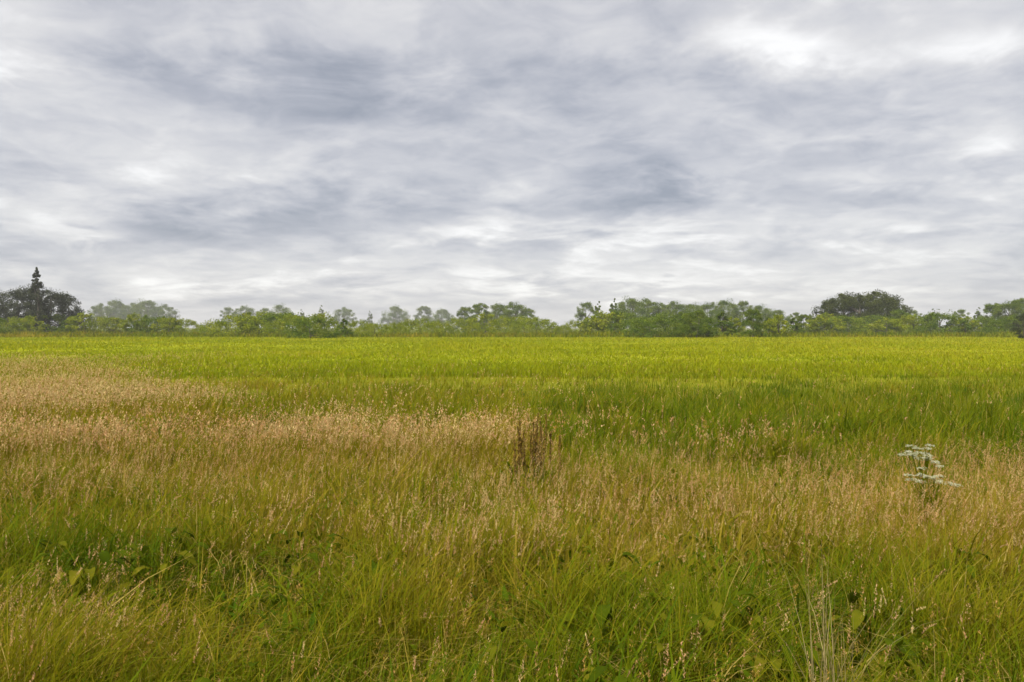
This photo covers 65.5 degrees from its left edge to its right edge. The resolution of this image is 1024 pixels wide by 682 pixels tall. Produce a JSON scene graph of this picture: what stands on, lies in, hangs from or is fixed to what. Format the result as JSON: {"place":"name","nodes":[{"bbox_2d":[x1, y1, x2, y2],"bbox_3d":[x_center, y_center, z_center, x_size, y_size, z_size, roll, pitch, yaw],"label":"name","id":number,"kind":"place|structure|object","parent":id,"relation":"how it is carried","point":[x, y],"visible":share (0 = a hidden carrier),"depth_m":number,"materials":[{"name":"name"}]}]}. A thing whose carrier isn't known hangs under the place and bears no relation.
{"place":"outdoors","nodes":[
{"label":"outdoors","id":0,"kind":"place"},
{"bbox_2d":[0,329,1022,337],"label":"rough grass","id":1,"kind":"structure","parent":0,"point":[164,333],"depth_m":123.84,"materials":[{"name":"green plant"}]},
{"bbox_2d":[0,417,1023,681],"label":"meadow grass","id":2,"kind":"structure","parent":0,"point":[52,667],"depth_m":3.85,"materials":[{"name":"green plant"}]},
{"bbox_2d":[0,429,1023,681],"bbox_3d":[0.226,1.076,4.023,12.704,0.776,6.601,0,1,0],"label":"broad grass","id":3,"kind":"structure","parent":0,"point":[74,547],"depth_m":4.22,"materials":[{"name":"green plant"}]},
{"bbox_2d":[0,335,1023,378],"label":"field grass","id":4,"kind":"structure","parent":0,"point":[481,348],"depth_m":42.40,"materials":[{"name":"plant"}]},
{"bbox_2d":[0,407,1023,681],"bbox_3d":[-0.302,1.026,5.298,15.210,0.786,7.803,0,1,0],"label":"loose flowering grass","id":5,"kind":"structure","parent":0,"point":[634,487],"depth_m":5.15,"materials":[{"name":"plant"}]},
{"bbox_2d":[0,348,1023,472],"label":"dry grass","id":6,"kind":"structure","parent":0,"point":[88,384],"depth_m":9.39,"materials":[{"name":"plant"}]},
{"bbox_2d":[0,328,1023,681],"bbox_3d":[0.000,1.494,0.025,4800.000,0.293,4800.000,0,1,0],"label":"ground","id":7,"kind":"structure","parent":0,"point":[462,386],"depth_m":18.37,"materials":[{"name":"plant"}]},
{"bbox_2d":[0,288,36,331],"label":"broadleaf tree","id":8,"kind":"object","parent":7,"relation":"on","point":[17,310],"visible":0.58,"depth_m":184.92,"materials":[{"name":"green plant"}]},
{"bbox_2d":[9,315,47,332],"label":"hedge bush","id":9,"kind":"object","parent":7,"relation":"on","point":[26,323],"visible":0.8,"depth_m":158.66,"materials":[{"name":"green plant"}]},
{"bbox_2d":[0,284,57,330],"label":"broadleaf tree","id":10,"kind":"object","parent":7,"relation":"on","point":[9,312],"visible":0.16,"depth_m":193.86,"materials":[{"name":"green plant"}]},
{"bbox_2d":[0,539,58,591],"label":"broad leaf weed","id":11,"kind":"object","parent":7,"relation":"on","point":[11,574],"visible":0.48,"depth_m":4.12,"materials":[{"name":"green plant"}]},
{"bbox_2d":[22,267,53,331],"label":"conifer tree","id":12,"kind":"object","parent":7,"relation":"on","point":[36,285],"visible":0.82,"depth_m":181.68,"materials":[{"name":"green plant"}]},
{"bbox_2d":[12,311,77,331],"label":"hedge bush","id":13,"kind":"object","parent":7,"relation":"on","point":[59,316],"visible":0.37,"depth_m":183.94,"materials":[{"name":"green plant"}]},
{"bbox_2d":[30,287,69,332],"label":"broadleaf tree","id":14,"kind":"object","parent":7,"relation":"on","point":[57,296],"visible":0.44,"depth_m":187.12,"materials":[{"name":"green plant"}]},
{"bbox_2d":[53,296,85,331],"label":"broadleaf tree","id":15,"kind":"object","parent":7,"relation":"on","point":[67,302],"visible":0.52,"depth_m":191.46,"materials":[{"name":"green plant"}]},
{"bbox_2d":[64,311,102,332],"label":"hedge bush","id":16,"kind":"object","parent":7,"relation":"on","point":[76,325],"visible":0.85,"depth_m":165.18,"materials":[{"name":"green plant"}]},
{"bbox_2d":[30,541,142,615],"bbox_3d":[-2.080,1.183,3.931,0.492,0.370,0.529,0,1,-20],"label":"broad leaf weed","id":17,"kind":"object","parent":7,"relation":"on","point":[104,556],"visible":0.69,"depth_m":3.86,"materials":[{"name":"green plant"}]},
{"bbox_2d":[78,315,125,333],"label":"hedge bush","id":18,"kind":"object","parent":7,"relation":"on","point":[111,325],"visible":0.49,"depth_m":197.38,"materials":[{"name":"green plant"}]},
{"bbox_2d":[87,303,117,326],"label":"broadleaf tree","id":19,"kind":"object","parent":7,"relation":"on","point":[99,310],"visible":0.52,"depth_m":673.13,"materials":[{"name":"green plant"}]},
{"bbox_2d":[92,298,129,321],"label":"broadleaf tree","id":20,"kind":"object","parent":7,"relation":"on","point":[114,302],"visible":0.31,"depth_m":698.50,"materials":[{"name":"green plant"}]},
{"bbox_2d":[98,317,124,333],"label":"hedge bush","id":21,"kind":"object","parent":7,"relation":"on","point":[114,319],"visible":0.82,"depth_m":197.10,"materials":[{"name":"green plant"}]},
{"bbox_2d":[115,302,144,327],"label":"broadleaf tree","id":22,"kind":"object","parent":7,"relation":"on","point":[123,313],"visible":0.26,"depth_m":684.97,"materials":[{"name":"green plant"}]},
{"bbox_2d":[117,312,149,333],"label":"hedge bush","id":23,"kind":"object","parent":7,"relation":"on","point":[130,317],"visible":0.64,"depth_m":156.98,"materials":[{"name":"green plant"}]},
{"bbox_2d":[126,298,167,325],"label":"broadleaf tree","id":24,"kind":"object","parent":7,"relation":"on","point":[152,311],"visible":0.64,"depth_m":647.20,"materials":[{"name":"green plant"}]},
{"bbox_2d":[128,314,185,333],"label":"hedge bush","id":25,"kind":"object","parent":7,"relation":"on","point":[143,329],"visible":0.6,"depth_m":155.52,"materials":[{"name":"green plant"}]},
{"bbox_2d":[114,525,208,599],"bbox_3d":[-1.769,1.177,4.105,0.437,0.370,0.472,0,1,-8],"label":"broad leaf weed","id":26,"kind":"object","parent":7,"relation":"on","point":[186,555],"visible":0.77,"depth_m":4.12,"materials":[{"name":"green plant"}]},
{"bbox_2d":[149,304,180,325],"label":"broadleaf tree","id":27,"kind":"object","parent":7,"relation":"on","point":[167,308],"visible":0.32,"depth_m":707.63,"materials":[{"name":"green plant"}]},
{"bbox_2d":[148,316,190,332],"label":"hedge bush","id":28,"kind":"object","parent":7,"relation":"on","point":[166,323],"visible":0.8,"depth_m":152.80,"materials":[{"name":"green plant"}]},
{"bbox_2d":[199,314,271,335],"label":"hedge bush","id":29,"kind":"object","parent":7,"relation":"on","point":[237,319],"visible":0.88,"depth_m":131.16,"materials":[{"name":"green plant"}]},
{"bbox_2d":[194,661,286,681],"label":"broad leaf weed","id":30,"kind":"object","parent":7,"relation":"on","point":[202,679],"visible":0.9,"depth_m":2.76,"materials":[{"name":"green plant"}]},
{"bbox_2d":[241,310,320,333],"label":"hedge bush","id":31,"kind":"object","parent":7,"relation":"on","point":[265,318],"visible":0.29,"depth_m":140.00,"materials":[{"name":"green plant"}]},
{"bbox_2d":[262,312,321,335],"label":"hedge bush","id":32,"kind":"object","parent":7,"relation":"on","point":[283,322],"visible":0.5,"depth_m":126.87,"materials":[{"name":"green plant"}]},
{"bbox_2d":[250,529,342,594],"bbox_3d":[-1.096,1.188,4.236,0.432,0.339,0.400,1,1,29],"label":"broad leaf weed","id":33,"kind":"object","parent":7,"relation":"on","point":[312,555],"visible":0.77,"depth_m":4.24,"materials":[{"name":"green plant"}]},
{"bbox_2d":[279,315,341,337],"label":"hedge bush","id":34,"kind":"object","parent":7,"relation":"on","point":[303,323],"visible":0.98,"depth_m":109.96,"materials":[{"name":"green plant"}]},
{"bbox_2d":[310,311,340,332],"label":"hedge bush","id":35,"kind":"object","parent":7,"relation":"on","point":[327,319],"visible":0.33,"depth_m":149.24,"materials":[{"name":"green plant"}]},
{"bbox_2d":[332,306,356,326],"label":"broadleaf tree","id":36,"kind":"object","parent":7,"relation":"on","point":[346,312],"visible":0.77,"depth_m":776.71,"materials":[{"name":"green plant"}]},
{"bbox_2d":[333,318,356,336],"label":"hedge bush","id":37,"kind":"object","parent":7,"relation":"on","point":[348,331],"visible":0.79,"depth_m":121.36,"materials":[{"name":"green plant"}]},
{"bbox_2d":[342,319,379,334],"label":"hedge bush","id":38,"kind":"object","parent":7,"relation":"on","point":[362,323],"visible":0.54,"depth_m":137.66,"materials":[{"name":"green plant"}]},
{"bbox_2d":[353,322,396,336],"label":"hedge bush","id":39,"kind":"object","parent":7,"relation":"on","point":[377,325],"visible":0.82,"depth_m":125.32,"materials":[{"name":"green plant"}]},
{"bbox_2d":[378,305,410,325],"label":"broadleaf tree","id":40,"kind":"object","parent":7,"relation":"on","point":[400,317],"visible":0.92,"depth_m":788.94,"materials":[{"name":"green plant"}]},
{"bbox_2d":[392,316,450,333],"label":"hedge bush","id":41,"kind":"object","parent":7,"relation":"on","point":[417,323],"visible":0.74,"depth_m":145.59,"materials":[{"name":"green plant"}]},
{"bbox_2d":[413,306,432,326],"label":"broadleaf tree","id":42,"kind":"object","parent":7,"relation":"on","point":[428,311],"visible":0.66,"depth_m":777.43,"materials":[{"name":"green plant"}]},
{"bbox_2d":[429,307,453,325],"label":"broadleaf tree","id":43,"kind":"object","parent":7,"relation":"on","point":[445,314],"visible":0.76,"depth_m":763.97,"materials":[{"name":"green plant"}]},
{"bbox_2d":[432,316,482,332],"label":"hedge bush","id":44,"kind":"object","parent":7,"relation":"on","point":[465,323],"visible":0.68,"depth_m":153.33,"materials":[{"name":"green plant"}]},
{"bbox_2d":[453,306,471,329],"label":"broadleaf tree","id":45,"kind":"object","parent":7,"relation":"on","point":[463,312],"visible":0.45,"depth_m":328.62,"materials":[{"name":"green plant"}]},
{"bbox_2d":[465,303,493,327],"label":"broadleaf tree","id":46,"kind":"object","parent":7,"relation":"on","point":[477,309],"visible":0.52,"depth_m":318.48,"materials":[{"name":"green plant"}]},
{"bbox_2d":[465,312,502,332],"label":"hedge bush","id":47,"kind":"object","parent":7,"relation":"on","point":[475,319],"visible":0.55,"depth_m":167.55,"materials":[{"name":"green plant"}]},
{"bbox_2d":[478,303,512,326],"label":"broadleaf tree","id":48,"kind":"object","parent":7,"relation":"on","point":[496,310],"visible":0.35,"depth_m":332.99,"materials":[{"name":"green plant"}]},
{"bbox_2d":[456,615,545,681],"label":"broad leaf weed","id":49,"kind":"object","parent":7,"relation":"on","point":[531,644],"visible":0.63,"depth_m":3.13,"materials":[{"name":"green plant"}]},
{"bbox_2d":[483,315,526,333],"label":"hedge bush","id":50,"kind":"object","parent":7,"relation":"on","point":[514,321],"visible":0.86,"depth_m":159.13,"materials":[{"name":"green plant"}]},
{"bbox_2d":[0,358,1023,474],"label":"meadow grass","id":51,"kind":"structure","parent":7,"relation":"on","point":[970,417],"depth_m":12.48,"materials":[{"name":"green plant"}]},
{"bbox_2d":[0,465,1023,681],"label":"leaves","id":52,"kind":"object","parent":7,"relation":"on","point":[285,618],"visible":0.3,"depth_m":4.15,"materials":[{"name":"green plant"}]},
{"bbox_2d":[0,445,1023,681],"bbox_3d":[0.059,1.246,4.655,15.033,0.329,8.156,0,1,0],"label":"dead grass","id":53,"kind":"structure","parent":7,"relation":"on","point":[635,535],"depth_m":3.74,"materials":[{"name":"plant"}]},
{"bbox_2d":[501,301,531,330],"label":"broadleaf tree","id":54,"kind":"object","parent":7,"relation":"on","point":[518,308],"visible":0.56,"depth_m":322.88,"materials":[{"name":"green plant"}]},
{"bbox_2d":[461,413,577,503],"bbox_3d":[0.096,0.977,6.695,1.069,0.775,0.922,-1,1,-43],"label":"dock plant","id":55,"kind":"object","parent":7,"relation":"on","point":[521,452],"visible":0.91,"depth_m":6.67,"materials":[{"name":"brown plant"}]},
{"bbox_2d":[505,316,559,333],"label":"hedge bush","id":56,"kind":"object","parent":7,"relation":"on","point":[534,324],"visible":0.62,"depth_m":166.45,"materials":[{"name":"green plant"}]},
{"bbox_2d":[574,302,595,324],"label":"broadleaf tree","id":57,"kind":"object","parent":7,"relation":"on","point":[580,314],"visible":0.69,"depth_m":299.01,"materials":[{"name":"green plant"}]},
{"bbox_2d":[561,546,640,599],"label":"broad leaf weed","id":58,"kind":"object","parent":7,"relation":"on","point":[626,554],"visible":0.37,"depth_m":4.00,"materials":[{"name":"green plant"}]},
{"bbox_2d":[576,310,631,332],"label":"hedge bush","id":59,"kind":"object","parent":7,"relation":"on","point":[600,321],"visible":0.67,"depth_m":160.06,"materials":[{"name":"green plant"}]},
{"bbox_2d":[554,592,670,650],"bbox_3d":[0.421,1.234,3.415,0.478,0.313,0.411,0,1,-18],"label":"broad leaf weed","id":60,"kind":"object","parent":7,"relation":"on","point":[606,613],"visible":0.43,"depth_m":3.28,"materials":[{"name":"green plant"}]},
{"bbox_2d":[597,307,638,332],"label":"hedge bush","id":61,"kind":"object","parent":7,"relation":"on","point":[628,315],"visible":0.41,"depth_m":161.34,"materials":[{"name":"green plant"}]},
{"bbox_2d":[611,297,652,326],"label":"broadleaf tree","id":62,"kind":"object","parent":7,"relation":"on","point":[630,301],"visible":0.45,"depth_m":290.69,"materials":[{"name":"green plant"}]},
{"bbox_2d":[607,315,658,335],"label":"hedge bush","id":63,"kind":"object","parent":7,"relation":"on","point":[627,322],"visible":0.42,"depth_m":128.69,"materials":[{"name":"green plant"}]},
{"bbox_2d":[580,643,689,681],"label":"broad leaf weed","id":64,"kind":"object","parent":7,"relation":"on","point":[599,670],"visible":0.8,"depth_m":2.77,"materials":[{"name":"green plant"}]},
{"bbox_2d":[629,297,664,319],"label":"broadleaf tree","id":65,"kind":"object","parent":7,"relation":"on","point":[648,302],"visible":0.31,"depth_m":301.84,"materials":[{"name":"green plant"}]},
{"bbox_2d":[617,314,682,337],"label":"hedge bush","id":66,"kind":"object","parent":7,"relation":"on","point":[636,326],"visible":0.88,"depth_m":118.98,"materials":[{"name":"green plant"}]},
{"bbox_2d":[630,309,697,332],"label":"hedge bush","id":67,"kind":"object","parent":7,"relation":"on","point":[658,315],"visible":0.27,"depth_m":148.47,"materials":[{"name":"green plant"}]},
{"bbox_2d":[661,300,692,327],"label":"broadleaf tree","id":68,"kind":"object","parent":7,"relation":"on","point":[679,307],"visible":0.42,"depth_m":297.83,"materials":[{"name":"green plant"}]},
{"bbox_2d":[669,311,696,335],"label":"broadleaf tree","id":69,"kind":"object","parent":7,"relation":"on","point":[673,319],"visible":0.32,"depth_m":126.86,"materials":[{"name":"green plant"}]},
{"bbox_2d":[673,308,718,336],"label":"bush","id":70,"kind":"object","parent":7,"relation":"on","point":[687,320],"visible":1,"depth_m":115.71,"materials":[{"name":"green plant"}]},
{"bbox_2d":[655,590,762,658],"bbox_3d":[0.811,1.215,3.295,0.452,0.354,0.418,0,1,7],"label":"broad leaf weed","id":71,"kind":"object","parent":7,"relation":"on","point":[695,619],"visible":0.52,"depth_m":3.24,"materials":[{"name":"green plant"}]},
{"bbox_2d":[705,311,741,335],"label":"hedge bush","id":72,"kind":"object","parent":7,"relation":"on","point":[729,323],"visible":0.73,"depth_m":127.88,"materials":[{"name":"green plant"}]},
{"bbox_2d":[705,298,746,328],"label":"broadleaf tree","id":73,"kind":"object","parent":7,"relation":"on","point":[733,310],"visible":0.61,"depth_m":297.43,"materials":[{"name":"green plant"}]},
{"bbox_2d":[739,308,766,336],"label":"broadleaf tree","id":74,"kind":"object","parent":7,"relation":"on","point":[757,324],"visible":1,"depth_m":117.38,"materials":[{"name":"green plant"}]},
{"bbox_2d":[744,304,776,329],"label":"broadleaf tree","id":75,"kind":"object","parent":7,"relation":"on","point":[765,312],"visible":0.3,"depth_m":312.84,"materials":[{"name":"green plant"}]},
{"bbox_2d":[762,313,791,336],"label":"hedge bush","id":76,"kind":"object","parent":7,"relation":"on","point":[773,321],"visible":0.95,"depth_m":122.24,"materials":[{"name":"green plant"}]},
{"bbox_2d":[722,615,832,681],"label":"broad leaf weed","id":77,"kind":"object","parent":7,"relation":"on","point":[758,661],"visible":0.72,"depth_m":2.90,"materials":[{"name":"green plant"}]},
{"bbox_2d":[779,318,805,333],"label":"hedge bush","id":78,"kind":"object","parent":7,"relation":"on","point":[793,322],"visible":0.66,"depth_m":139.70,"materials":[{"name":"green plant"}]},
{"bbox_2d":[796,314,811,332],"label":"broadleaf tree","id":79,"kind":"object","parent":7,"relation":"on","point":[802,319],"visible":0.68,"depth_m":168.20,"materials":[{"name":"green plant"}]},
{"bbox_2d":[804,312,846,332],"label":"hedge bush","id":80,"kind":"object","parent":7,"relation":"on","point":[813,324],"visible":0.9,"depth_m":162.21,"materials":[{"name":"green plant"}]},
{"bbox_2d":[810,296,846,331],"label":"broadleaf tree","id":81,"kind":"object","parent":7,"relation":"on","point":[830,304],"visible":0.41,"depth_m":198.47,"materials":[{"name":"green plant"}]},
{"bbox_2d":[691,541,983,681],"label":"dry grass tuft","id":82,"kind":"object","parent":7,"relation":"on","point":[825,667],"visible":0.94,"depth_m":2.65,"materials":[{"name":"green plant"}]},
{"bbox_2d":[805,313,869,332],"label":"hedge bush","id":83,"kind":"object","parent":7,"relation":"on","point":[851,319],"visible":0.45,"depth_m":168.32,"materials":[{"name":"green plant"}]},
{"bbox_2d":[826,291,869,331],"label":"broadleaf tree","id":84,"kind":"object","parent":7,"relation":"on","point":[842,297],"visible":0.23,"depth_m":203.39,"materials":[{"name":"green plant"}]},
{"bbox_2d":[839,292,886,330],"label":"broadleaf tree","id":85,"kind":"object","parent":7,"relation":"on","point":[850,303],"visible":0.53,"depth_m":196.59,"materials":[{"name":"green plant"}]},
{"bbox_2d":[844,314,895,332],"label":"hedge bush","id":86,"kind":"object","parent":7,"relation":"on","point":[876,317],"visible":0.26,"depth_m":189.97,"materials":[{"name":"green plant"}]},
{"bbox_2d":[818,592,936,681],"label":"broad leaf weed","id":87,"kind":"object","parent":7,"relation":"on","point":[856,613],"visible":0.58,"depth_m":3.23,"materials":[{"name":"green plant"}]},
{"bbox_2d":[855,289,905,331],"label":"broadleaf tree","id":88,"kind":"object","parent":7,"relation":"on","point":[888,301],"visible":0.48,"depth_m":199.62,"materials":[{"name":"green plant"}]},
{"bbox_2d":[828,638,934,681],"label":"broad leaf weed","id":89,"kind":"object","parent":7,"relation":"on","point":[889,641],"visible":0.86,"depth_m":2.82,"materials":[{"name":"green plant"}]},
{"bbox_2d":[863,317,912,332],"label":"hedge bush","id":90,"kind":"object","parent":7,"relation":"on","point":[898,326],"visible":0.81,"depth_m":162.46,"materials":[{"name":"green plant"}]},
{"bbox_2d":[879,295,912,332],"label":"broadleaf tree","id":91,"kind":"object","parent":7,"relation":"on","point":[901,306],"visible":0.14,"depth_m":203.76,"materials":[{"name":"green plant"}]},
{"bbox_2d":[878,308,919,332],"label":"bush","id":92,"kind":"object","parent":7,"relation":"on","point":[896,313],"visible":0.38,"depth_m":175.36,"materials":[{"name":"green plant"}]},
{"bbox_2d":[892,313,930,333],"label":"hedge bush","id":93,"kind":"object","parent":7,"relation":"on","point":[912,320],"visible":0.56,"depth_m":169.00,"materials":[{"name":"green plant"}]},
{"bbox_2d":[899,467,963,545],"bbox_3d":[2.788,1.110,5.257,0.486,0.565,0.383,-1,1,-35],"label":"umbel plant","id":94,"kind":"object","parent":7,"relation":"on","point":[927,477],"visible":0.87,"depth_m":5.24,"materials":[{"name":"white plant"}]},
{"bbox_2d":[897,443,968,527],"bbox_3d":[2.958,1.049,5.513,0.485,0.672,0.549,0,1,-27],"label":"umbel plant","id":95,"kind":"object","parent":7,"relation":"on","point":[926,457],"visible":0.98,"depth_m":5.53,"materials":[{"name":"white flower petals"},{"name":"green plant stem"},{"name":"leaf"}]},
{"bbox_2d":[913,309,972,333],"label":"hedge bush","id":96,"kind":"object","parent":7,"relation":"on","point":[932,317],"visible":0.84,"depth_m":161.79,"materials":[{"name":"green plant"}]},
{"bbox_2d":[907,547,999,599],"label":"broad leaf weed","id":97,"kind":"object","parent":7,"relation":"on","point":[964,559],"visible":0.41,"depth_m":3.96,"materials":[{"name":"green plant"}]},
{"bbox_2d":[949,317,981,333],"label":"hedge bush","id":98,"kind":"object","parent":7,"relation":"on","point":[975,322],"visible":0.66,"depth_m":161.93,"materials":[{"name":"green plant"}]},
{"bbox_2d":[977,303,1005,329],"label":"broadleaf tree","id":99,"kind":"object","parent":7,"relation":"on","point":[988,308],"visible":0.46,"depth_m":229.31,"materials":[{"name":"green plant"}]},
{"bbox_2d":[986,313,1023,332],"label":"hedge bush","id":100,"kind":"object","parent":7,"relation":"on","point":[1011,318],"visible":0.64,"depth_m":153.82,"materials":[{"name":"green plant"}]},
{"bbox_2d":[991,300,1023,329],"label":"broadleaf tree","id":101,"kind":"object","parent":7,"relation":"on","point":[1008,306],"visible":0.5,"depth_m":224.24,"materials":[{"name":"green plant"}]},
{"bbox_2d":[1010,313,1023,338],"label":"broadleaf tree","id":102,"kind":"object","parent":7,"relation":"on","point":[1021,319],"visible":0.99,"depth_m":105.04,"materials":[{"name":"green plant"}]},
{"bbox_2d":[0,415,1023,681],"bbox_3d":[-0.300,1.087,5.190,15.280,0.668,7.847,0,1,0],"label":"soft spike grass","id":103,"kind":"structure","parent":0,"point":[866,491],"depth_m":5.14,"materials":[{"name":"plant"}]},
{"bbox_2d":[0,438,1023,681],"bbox_3d":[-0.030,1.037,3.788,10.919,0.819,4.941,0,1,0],"label":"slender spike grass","id":104,"kind":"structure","parent":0,"point":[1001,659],"depth_m":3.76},
{"bbox_2d":[0,0,1023,327],"label":"sky","id":105,"kind":"structure","parent":0,"point":[196,158],"materials":[{"name":"grey"}]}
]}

